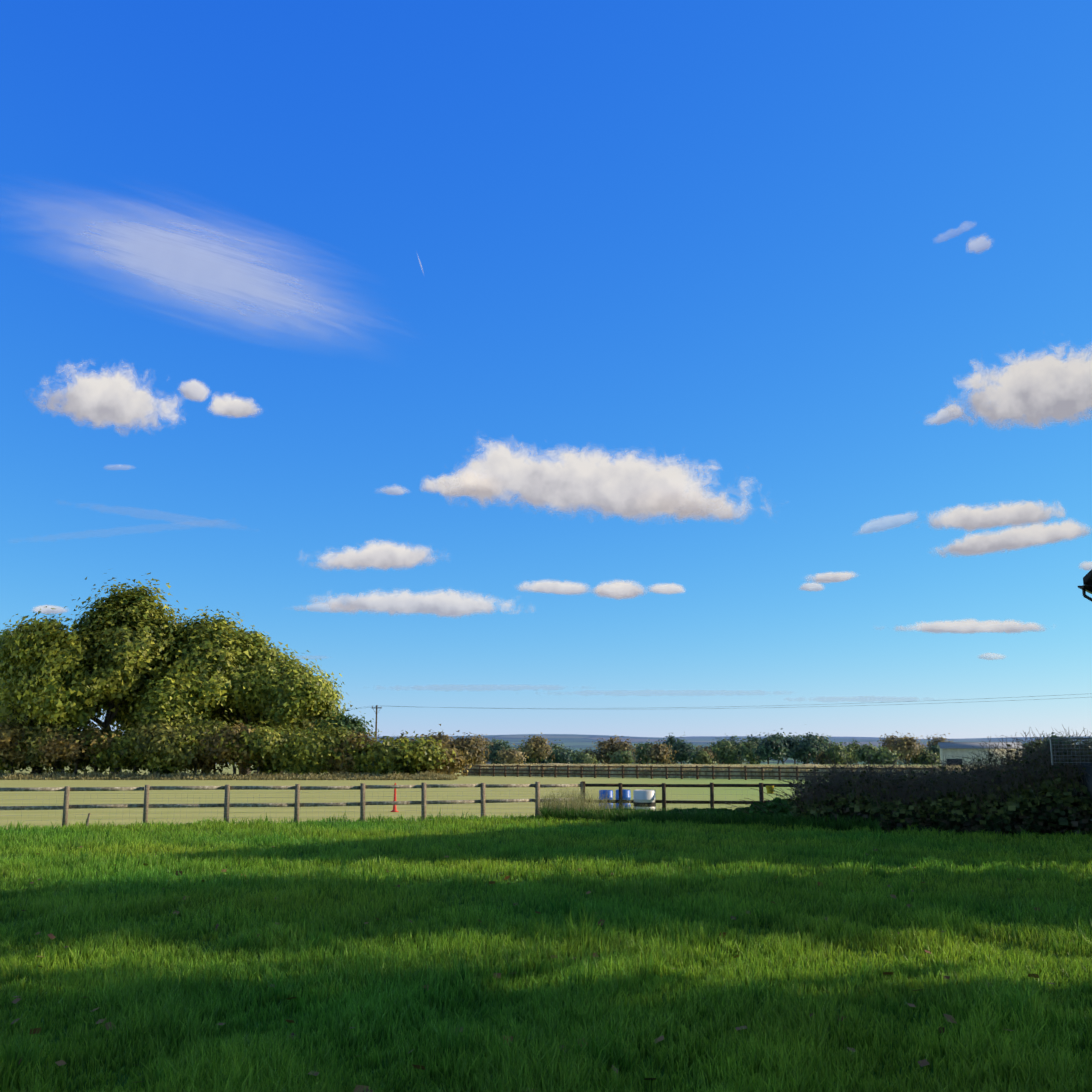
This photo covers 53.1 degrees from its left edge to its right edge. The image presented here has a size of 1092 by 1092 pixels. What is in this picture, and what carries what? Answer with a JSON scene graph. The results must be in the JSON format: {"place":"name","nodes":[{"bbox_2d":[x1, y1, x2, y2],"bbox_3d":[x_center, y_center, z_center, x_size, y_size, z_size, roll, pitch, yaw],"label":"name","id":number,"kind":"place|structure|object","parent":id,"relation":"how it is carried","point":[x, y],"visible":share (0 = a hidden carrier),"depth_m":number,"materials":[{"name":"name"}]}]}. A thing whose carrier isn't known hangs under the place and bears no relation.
{"place":"outdoors","nodes":[
{"label":"outdoors","id":0,"kind":"place"},
{"bbox_2d":[1,177,422,364],"bbox_3d":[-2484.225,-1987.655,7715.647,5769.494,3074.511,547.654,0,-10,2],"label":"cloud","id":1,"kind":"structure","parent":0,"point":[174,259],"depth_m":7715.82,"materials":[{"name":"white"}]},
{"bbox_2d":[17,502,942,701],"bbox_3d":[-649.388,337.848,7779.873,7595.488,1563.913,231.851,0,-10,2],"label":"cloud","id":2,"kind":"structure","parent":0,"point":[472,684],"depth_m":7706.48,"materials":[{"name":"white"}]},
{"bbox_2d":[0,734,1091,1091],"bbox_3d":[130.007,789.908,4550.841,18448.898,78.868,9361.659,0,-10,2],"label":"ground","id":3,"kind":"structure","parent":0,"point":[276,814],"depth_m":52.35,"materials":[{"name":"green plant"}]},
{"bbox_2d":[0,714,48,773],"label":"bush","id":4,"kind":"object","parent":3,"relation":"on","point":[8,734],"visible":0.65,"depth_m":109.51,"materials":[{"name":"green plant"}]},
{"bbox_2d":[0,717,71,774],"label":"bush","id":5,"kind":"object","parent":3,"relation":"on","point":[14,765],"visible":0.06,"depth_m":111.69,"materials":[{"name":"green plant"}]},
{"bbox_2d":[0,619,100,772],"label":"tree","id":6,"kind":"object","parent":3,"relation":"on","point":[6,665],"visible":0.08,"depth_m":116.35,"materials":[{"name":"green plant"}]},
{"bbox_2d":[15,718,94,773],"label":"bush","id":7,"kind":"object","parent":3,"relation":"on","point":[43,734],"visible":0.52,"depth_m":109.69,"materials":[{"name":"green plant"}]},
{"bbox_2d":[6,672,105,773],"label":"tree","id":8,"kind":"object","parent":3,"relation":"on","point":[91,715],"depth_m":115.18,"materials":[{"name":"green plant"}]},
{"bbox_2d":[0,670,115,772],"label":"tree","id":9,"kind":"object","parent":3,"relation":"on","point":[105,704],"depth_m":126.02,"materials":[{"name":"green plant"}]},
{"bbox_2d":[27,721,120,774],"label":"bush","id":10,"kind":"object","parent":3,"relation":"on","point":[54,751],"visible":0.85,"depth_m":108.72,"materials":[{"name":"green plant"}]},
{"bbox_2d":[48,722,127,774],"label":"bush","id":11,"kind":"object","parent":3,"relation":"on","point":[81,764],"visible":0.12,"depth_m":111.36,"materials":[{"name":"green plant"}]},
{"bbox_2d":[0,568,198,774],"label":"tree","id":12,"kind":"object","parent":3,"relation":"on","point":[115,639],"visible":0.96,"depth_m":114.36,"materials":[{"name":"green plant"}]},
{"bbox_2d":[84,726,149,774],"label":"bush","id":13,"kind":"object","parent":3,"relation":"on","point":[112,767],"visible":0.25,"depth_m":110.03,"materials":[{"name":"green plant"}]},
{"bbox_2d":[90,728,173,774],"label":"bush","id":14,"kind":"object","parent":3,"relation":"on","point":[121,740],"visible":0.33,"depth_m":109.28,"materials":[{"name":"green plant"}]},
{"bbox_2d":[99,716,200,772],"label":"bush","id":15,"kind":"object","parent":3,"relation":"on","point":[157,733],"visible":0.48,"depth_m":108.18,"materials":[{"name":"green plant"}]},
{"bbox_2d":[101,703,226,733],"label":"tree","id":16,"kind":"object","parent":3,"relation":"on","point":[119,718],"depth_m":125.55,"materials":[{"name":"green plant"}]},
{"bbox_2d":[119,668,219,772],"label":"tree","id":17,"kind":"object","parent":3,"relation":"on","point":[158,702],"visible":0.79,"depth_m":113.01,"materials":[{"name":"green plant"}]},
{"bbox_2d":[125,726,222,774],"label":"bush","id":18,"kind":"object","parent":3,"relation":"on","point":[161,771],"visible":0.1,"depth_m":108.49,"materials":[{"name":"green plant"}]},
{"bbox_2d":[106,606,257,772],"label":"tree","id":19,"kind":"object","parent":3,"relation":"on","point":[207,638],"visible":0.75,"depth_m":117.67,"materials":[{"name":"green plant"}]},
{"bbox_2d":[145,719,234,773],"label":"bush","id":20,"kind":"object","parent":3,"relation":"on","point":[184,752],"visible":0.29,"depth_m":108.08,"materials":[{"name":"green plant"}]},
{"bbox_2d":[167,708,242,772],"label":"bush","id":21,"kind":"object","parent":3,"relation":"on","point":[212,728],"visible":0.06,"depth_m":109.75,"materials":[{"name":"green plant"}]},
{"bbox_2d":[0,769,457,779],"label":"grass strip","id":22,"kind":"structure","parent":3,"relation":"on","point":[426,775],"depth_m":105.08,"materials":[{"name":"plant"}]},
{"bbox_2d":[184,718,277,773],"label":"bush","id":23,"kind":"object","parent":3,"relation":"on","point":[222,754],"visible":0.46,"depth_m":108.04,"materials":[{"name":"green plant"}]},
{"bbox_2d":[208,708,254,774],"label":"tree","id":24,"kind":"object","parent":3,"relation":"on","point":[233,721],"visible":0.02,"depth_m":123.32,"materials":[{"name":"green plant"}]},
{"bbox_2d":[204,719,294,774],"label":"bush","id":25,"kind":"object","parent":3,"relation":"on","point":[260,737],"visible":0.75,"depth_m":107.79,"materials":[{"name":"green plant"}]},
{"bbox_2d":[195,618,331,774],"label":"tree","id":26,"kind":"object","parent":3,"relation":"on","point":[263,656],"visible":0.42,"depth_m":119.52,"materials":[{"name":"green plant"}]},
{"bbox_2d":[226,719,309,773],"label":"bush","id":27,"kind":"object","parent":3,"relation":"on","point":[283,730],"visible":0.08,"depth_m":110.17,"materials":[{"name":"green plant"}]},
{"bbox_2d":[0,782,582,826],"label":"fence","id":28,"kind":"object","parent":3,"relation":"on","point":[227,804],"visible":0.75,"depth_m":31.03,"materials":[{"name":"brown wood"}]},
{"bbox_2d":[241,652,348,772],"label":"tree","id":29,"kind":"object","parent":3,"relation":"on","point":[306,690],"visible":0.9,"depth_m":116.23,"materials":[{"name":"green plant"}]},
{"bbox_2d":[262,727,328,774],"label":"bush","id":30,"kind":"object","parent":3,"relation":"on","point":[282,763],"visible":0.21,"depth_m":108.07,"materials":[{"name":"green plant"}]},
{"bbox_2d":[263,721,341,774],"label":"bush","id":31,"kind":"object","parent":3,"relation":"on","point":[308,749],"visible":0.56,"depth_m":107.90,"materials":[{"name":"green plant"}]},
{"bbox_2d":[258,703,359,734],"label":"tree","id":32,"kind":"object","parent":3,"relation":"on","point":[302,726],"visible":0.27,"depth_m":117.83,"materials":[{"name":"green plant"}]},
{"bbox_2d":[303,715,377,773],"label":"bush","id":33,"kind":"object","parent":3,"relation":"on","point":[328,732],"visible":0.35,"depth_m":108.91,"materials":[{"name":"green plant"}]},
{"bbox_2d":[308,705,378,769],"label":"round tree","id":34,"kind":"object","parent":3,"relation":"on","point":[348,722],"visible":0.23,"depth_m":115.73,"materials":[{"name":"green plant"}]},
{"bbox_2d":[318,724,378,774],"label":"bush","id":35,"kind":"object","parent":3,"relation":"on","point":[334,765],"visible":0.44,"depth_m":108.62,"materials":[{"name":"green plant"}]},
{"bbox_2d":[343,731,403,774],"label":"bush","id":36,"kind":"object","parent":3,"relation":"on","point":[366,767],"visible":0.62,"depth_m":108.12,"materials":[{"name":"green plant"}]},
{"bbox_2d":[357,731,421,774],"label":"bush","id":37,"kind":"object","parent":3,"relation":"on","point":[390,758],"visible":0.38,"depth_m":108.08,"materials":[{"name":"green plant"}]},
{"bbox_2d":[379,730,416,743],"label":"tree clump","id":38,"kind":"object","parent":3,"relation":"on","point":[402,733],"visible":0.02,"depth_m":195.82,"materials":[{"name":"green plant"}]},
{"bbox_2d":[382,730,455,774],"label":"bush","id":39,"kind":"object","parent":3,"relation":"on","point":[423,752],"visible":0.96,"depth_m":107.78,"materials":[{"name":"green plant"}]},
{"bbox_2d":[412,724,452,745],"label":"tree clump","id":40,"kind":"object","parent":3,"relation":"on","point":[445,739],"visible":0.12,"depth_m":199.17,"materials":[{"name":"green plant"}]},
{"bbox_2d":[407,737,473,776],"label":"bush","id":41,"kind":"object","parent":3,"relation":"on","point":[451,768],"visible":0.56,"depth_m":109.85,"materials":[{"name":"green plant"}]},
{"bbox_2d":[446,730,490,764],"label":"tree clump","id":42,"kind":"object","parent":3,"relation":"on","point":[473,750],"visible":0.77,"depth_m":193.44,"materials":[{"name":"green plant"}]},
{"bbox_2d":[467,734,489,755],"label":"tree","id":43,"kind":"object","parent":3,"relation":"on","point":[478,741],"visible":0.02,"depth_m":456.32,"materials":[{"name":"green plant"}]},
{"bbox_2d":[476,734,495,762],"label":"tree","id":44,"kind":"object","parent":3,"relation":"on","point":[487,744],"visible":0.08,"depth_m":497.65,"materials":[{"name":"green plant"}]},
{"bbox_2d":[483,741,512,763],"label":"tree","id":45,"kind":"object","parent":3,"relation":"on","point":[493,748],"visible":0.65,"depth_m":447.54,"materials":[{"name":"green plant"}]},
{"bbox_2d":[496,742,526,763],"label":"tree","id":46,"kind":"object","parent":3,"relation":"on","point":[511,756],"visible":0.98,"depth_m":415.19,"materials":[{"name":"green plant"}]},
{"bbox_2d":[513,737,546,763],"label":"tree","id":47,"kind":"object","parent":3,"relation":"on","point":[531,761],"visible":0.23,"depth_m":438.21,"materials":[{"name":"green plant"}]},
{"bbox_2d":[516,733,554,763],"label":"tree","id":48,"kind":"object","parent":3,"relation":"on","point":[536,747],"visible":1,"depth_m":429.78,"materials":[{"name":"green plant"}]},
{"bbox_2d":[529,739,557,763],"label":"tree","id":49,"kind":"object","parent":3,"relation":"on","point":[544,761],"visible":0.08,"depth_m":497.46,"materials":[{"name":"green plant"}]},
{"bbox_2d":[0,808,1091,1091],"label":"paddock grass","id":50,"kind":"structure","parent":3,"relation":"on","point":[986,1056],"depth_m":9.21,"materials":[{"name":"green plant"}]},
{"bbox_2d":[11,842,1087,1091],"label":"fallen leaves","id":51,"kind":"object","parent":50,"relation":"on","point":[661,1038],"visible":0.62,"depth_m":6.96,"materials":[{"name":"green plant"}]},
{"bbox_2d":[549,740,566,762],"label":"tree","id":52,"kind":"object","parent":3,"relation":"on","point":[557,747],"visible":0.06,"depth_m":516.70,"materials":[{"name":"green plant"}]},
{"bbox_2d":[548,746,572,763],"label":"tree","id":53,"kind":"object","parent":3,"relation":"on","point":[561,756],"visible":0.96,"depth_m":436.11,"materials":[{"name":"green plant"}]},
{"bbox_2d":[563,746,582,763],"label":"tree","id":54,"kind":"object","parent":3,"relation":"on","point":[571,753],"visible":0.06,"depth_m":511.50,"materials":[{"name":"green plant"}]},
{"bbox_2d":[567,749,602,763],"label":"tree","id":55,"kind":"object","parent":3,"relation":"on","point":[582,758],"visible":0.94,"depth_m":487.20,"materials":[{"name":"green plant"}]},
{"bbox_2d":[576,746,607,763],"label":"tree","id":56,"kind":"object","parent":3,"relation":"on","point":[593,753],"visible":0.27,"depth_m":500.35,"materials":[{"name":"green plant"}]},
{"bbox_2d":[599,790,612,808],"bbox_3d":[2.197,9.325,39.936,0.535,0.772,0.535,0,-10,2],"label":"blue drum","id":57,"kind":"object","parent":3,"relation":"on","point":[603,795],"visible":0.52,"depth_m":39.76,"materials":[{"name":"blue plastic"}]},
{"bbox_2d":[592,735,630,762],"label":"tree","id":58,"kind":"object","parent":3,"relation":"on","point":[606,747],"visible":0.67,"depth_m":502.27,"materials":[{"name":"green plant"}]},
{"bbox_2d":[604,748,634,763],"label":"tree","id":59,"kind":"object","parent":3,"relation":"on","point":[622,757],"visible":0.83,"depth_m":458.27,"materials":[{"name":"green plant"}]},
{"bbox_2d":[615,789,630,808],"bbox_3d":[2.791,9.228,39.515,0.563,0.796,0.563,0,-10,2],"label":"blue drum","id":60,"kind":"object","parent":3,"relation":"on","point":[627,795],"visible":0.5,"depth_m":39.34,"materials":[{"name":"blue plastic"}]},
{"bbox_2d":[610,736,640,762],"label":"tree","id":61,"kind":"object","parent":3,"relation":"on","point":[624,745],"visible":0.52,"depth_m":500.82,"materials":[{"name":"green plant"}]},
{"bbox_2d":[633,790,655,810],"bbox_3d":[3.235,8.456,35.855,0.752,0.868,0.752,0,-10,2],"label":"water tank","id":62,"kind":"object","parent":3,"relation":"on","point":[645,797],"visible":0.79,"depth_m":35.59,"materials":[{"name":"white plastic"}]},
{"bbox_2d":[631,739,657,763],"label":"tree","id":63,"kind":"object","parent":3,"relation":"on","point":[640,753],"visible":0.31,"depth_m":429.68,"materials":[{"name":"green plant"}]},
{"bbox_2d":[631,742,658,763],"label":"tree","id":64,"kind":"object","parent":3,"relation":"on","point":[639,761],"visible":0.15,"depth_m":526.50,"materials":[{"name":"green plant"}]},
{"bbox_2d":[641,740,678,763],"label":"tree","id":65,"kind":"object","parent":3,"relation":"on","point":[658,753],"visible":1,"depth_m":413.33,"materials":[{"name":"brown plant"}]},
{"bbox_2d":[653,732,696,763],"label":"tree","id":66,"kind":"object","parent":3,"relation":"on","point":[671,738],"visible":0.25,"depth_m":487.57,"materials":[{"name":"green plant"}]},
{"bbox_2d":[663,737,699,763],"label":"tree","id":67,"kind":"object","parent":3,"relation":"on","point":[685,752],"visible":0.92,"depth_m":422.30,"materials":[{"name":"green plant"}]},
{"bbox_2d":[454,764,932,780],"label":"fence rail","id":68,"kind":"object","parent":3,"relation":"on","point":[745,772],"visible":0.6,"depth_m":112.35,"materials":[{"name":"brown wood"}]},
{"bbox_2d":[581,781,810,809],"bbox_3d":[7.193,8.232,34.710,12.285,1.507,0.828,-3,-10,15],"label":"fence","id":69,"kind":"object","parent":3,"relation":"on","point":[665,802],"visible":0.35,"depth_m":35.73,"materials":[{"name":"brown wood"}]},
{"bbox_2d":[686,747,717,763],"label":"tree","id":70,"kind":"object","parent":3,"relation":"on","point":[701,757],"visible":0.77,"depth_m":489.67,"materials":[{"name":"green plant"}]},
{"bbox_2d":[532,780,879,831],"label":"tall grass","id":71,"kind":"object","parent":3,"relation":"on","point":[563,808],"visible":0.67,"depth_m":31.37,"materials":[{"name":"green plant"}]},
{"bbox_2d":[695,744,720,763],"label":"tree","id":72,"kind":"object","parent":3,"relation":"on","point":[709,752],"visible":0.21,"depth_m":499.79,"materials":[{"name":"green plant"}]},
{"bbox_2d":[342,694,1085,740],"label":"telegraph pole","id":73,"kind":"object","parent":3,"relation":"on","point":[376,707],"visible":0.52,"depth_m":117.60,"materials":[{"name":"brown wood"}]},
{"bbox_2d":[707,737,740,763],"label":"tree","id":74,"kind":"object","parent":3,"relation":"on","point":[726,751],"visible":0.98,"depth_m":420.98,"materials":[{"name":"green plant"}]},
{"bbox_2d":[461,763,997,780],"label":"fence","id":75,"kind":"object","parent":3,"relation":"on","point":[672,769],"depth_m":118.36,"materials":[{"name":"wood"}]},
{"bbox_2d":[711,735,751,763],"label":"tree","id":76,"kind":"object","parent":3,"relation":"on","point":[737,744],"visible":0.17,"depth_m":478.10,"materials":[{"name":"green plant"}]},
{"bbox_2d":[715,750,747,763],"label":"tree","id":77,"kind":"object","parent":3,"relation":"on","point":[734,759],"visible":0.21,"depth_m":476.15,"materials":[{"name":"green plant"}]},
{"bbox_2d":[736,734,763,758],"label":"tree","id":78,"kind":"object","parent":3,"relation":"on","point":[752,738],"visible":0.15,"depth_m":484.34,"materials":[{"name":"green plant"}]},
{"bbox_2d":[734,738,766,763],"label":"tree","id":79,"kind":"object","parent":3,"relation":"on","point":[747,753],"visible":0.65,"depth_m":418.28,"materials":[{"name":"green plant"}]},
{"bbox_2d":[750,732,789,763],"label":"tree","id":80,"kind":"object","parent":3,"relation":"on","point":[766,748],"visible":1,"depth_m":406.31,"materials":[{"name":"green plant"}]},
{"bbox_2d":[767,730,788,763],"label":"tree","id":81,"kind":"object","parent":3,"relation":"on","point":[775,737],"visible":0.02,"depth_m":490.64,"materials":[{"name":"green plant"}]},
{"bbox_2d":[762,732,799,763],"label":"tree","id":82,"kind":"object","parent":3,"relation":"on","point":[787,756],"visible":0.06,"depth_m":509.97,"materials":[{"name":"green plant"}]},
{"bbox_2d":[775,728,818,763],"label":"tree","id":83,"kind":"object","parent":3,"relation":"on","point":[791,741],"visible":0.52,"depth_m":451.80,"materials":[{"name":"green plant"}]},
{"bbox_2d":[793,732,828,763],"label":"tree","id":84,"kind":"object","parent":3,"relation":"on","point":[810,746],"visible":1,"depth_m":440.77,"materials":[{"name":"green plant"}]},
{"bbox_2d":[551,727,1091,837],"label":"hedge","id":85,"kind":"object","parent":3,"relation":"on","point":[1037,792],"visible":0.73,"depth_m":27.06,"materials":[{"name":"green plant"}]},
{"bbox_2d":[804,733,839,762],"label":"tree","id":86,"kind":"object","parent":3,"relation":"on","point":[824,743],"visible":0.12,"depth_m":492.36,"materials":[{"name":"green plant"}]},
{"bbox_2d":[813,750,839,763],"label":"tree","id":87,"kind":"object","parent":3,"relation":"on","point":[821,757],"visible":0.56,"depth_m":451.75,"materials":[{"name":"green plant"}]},
{"bbox_2d":[818,742,852,763],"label":"tree","id":88,"kind":"object","parent":3,"relation":"on","point":[838,752],"visible":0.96,"depth_m":449.48,"materials":[{"name":"green plant"}]},
{"bbox_2d":[842,738,861,763],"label":"tree","id":89,"kind":"object","parent":3,"relation":"on","point":[852,745],"visible":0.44,"depth_m":478.90,"materials":[{"name":"green plant"}]},
{"bbox_2d":[851,742,892,764],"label":"tree","id":90,"kind":"object","parent":3,"relation":"on","point":[870,749],"visible":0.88,"depth_m":417.19,"materials":[{"name":"green plant"}]},
{"bbox_2d":[871,743,903,764],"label":"tree","id":91,"kind":"object","parent":3,"relation":"on","point":[885,754],"visible":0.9,"depth_m":413.60,"materials":[{"name":"green plant"}]},
{"bbox_2d":[877,731,913,764],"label":"tree","id":92,"kind":"object","parent":3,"relation":"on","point":[887,738],"visible":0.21,"depth_m":467.42,"materials":[{"name":"green plant"}]},
{"bbox_2d":[881,732,929,763],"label":"tree","id":93,"kind":"object","parent":3,"relation":"on","point":[905,749],"visible":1,"depth_m":450.27,"materials":[{"name":"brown plant"}]},
{"bbox_2d":[898,741,925,764],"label":"tree","id":94,"kind":"object","parent":3,"relation":"on","point":[922,748],"visible":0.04,"depth_m":502.62,"materials":[{"name":"green plant"}]},
{"bbox_2d":[910,746,939,764],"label":"tree","id":95,"kind":"object","parent":3,"relation":"on","point":[926,756],"visible":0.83,"depth_m":452.81,"materials":[{"name":"green plant"}]},
{"bbox_2d":[919,744,940,764],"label":"tree","id":96,"kind":"object","parent":3,"relation":"on","point":[935,749],"visible":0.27,"depth_m":459.31,"materials":[{"name":"green plant"}]},
{"bbox_2d":[920,733,953,748],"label":"tree","id":97,"kind":"object","parent":3,"relation":"on","point":[935,740],"visible":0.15,"depth_m":509.48,"materials":[{"name":"green plant"}]},
{"bbox_2d":[937,742,1024,766],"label":"field shelter","id":98,"kind":"object","parent":3,"relation":"on","point":[961,750],"visible":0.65,"depth_m":131.83,"materials":[{"name":"grey"}]},
{"bbox_2d":[1040,731,1077,756],"bbox_3d":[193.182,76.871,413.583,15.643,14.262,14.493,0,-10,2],"label":"shrub","id":99,"kind":"object","parent":3,"relation":"on","point":[1057,741],"visible":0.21,"depth_m":411.53,"materials":[{"name":"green plant"}]},
{"bbox_2d":[1050,738,1091,819],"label":"trellis","id":100,"kind":"object","parent":3,"relation":"on","point":[1088,770],"visible":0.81,"depth_m":25.72,"materials":[{"name":"grey paint"}]},
{"bbox_2d":[1078,569,1091,601],"bbox_3d":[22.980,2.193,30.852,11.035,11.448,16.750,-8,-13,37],"label":"lamp","id":101,"kind":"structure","parent":3,"relation":"on","point":[1086,586],"depth_m":27.79,"materials":[{"name":"black metal"}]},
{"bbox_2d":[0,0,1091,738],"label":"sky","id":102,"kind":"structure","parent":0,"point":[704,230],"materials":[{"name":"blue"}]},
{"bbox_2d":[27,221,1091,659],"bbox_3d":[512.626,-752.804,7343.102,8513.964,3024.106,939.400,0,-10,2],"label":"cloud","id":103,"kind":"structure","parent":0,"point":[1037,389],"depth_m":7190.57,"materials":[{"name":"white"}]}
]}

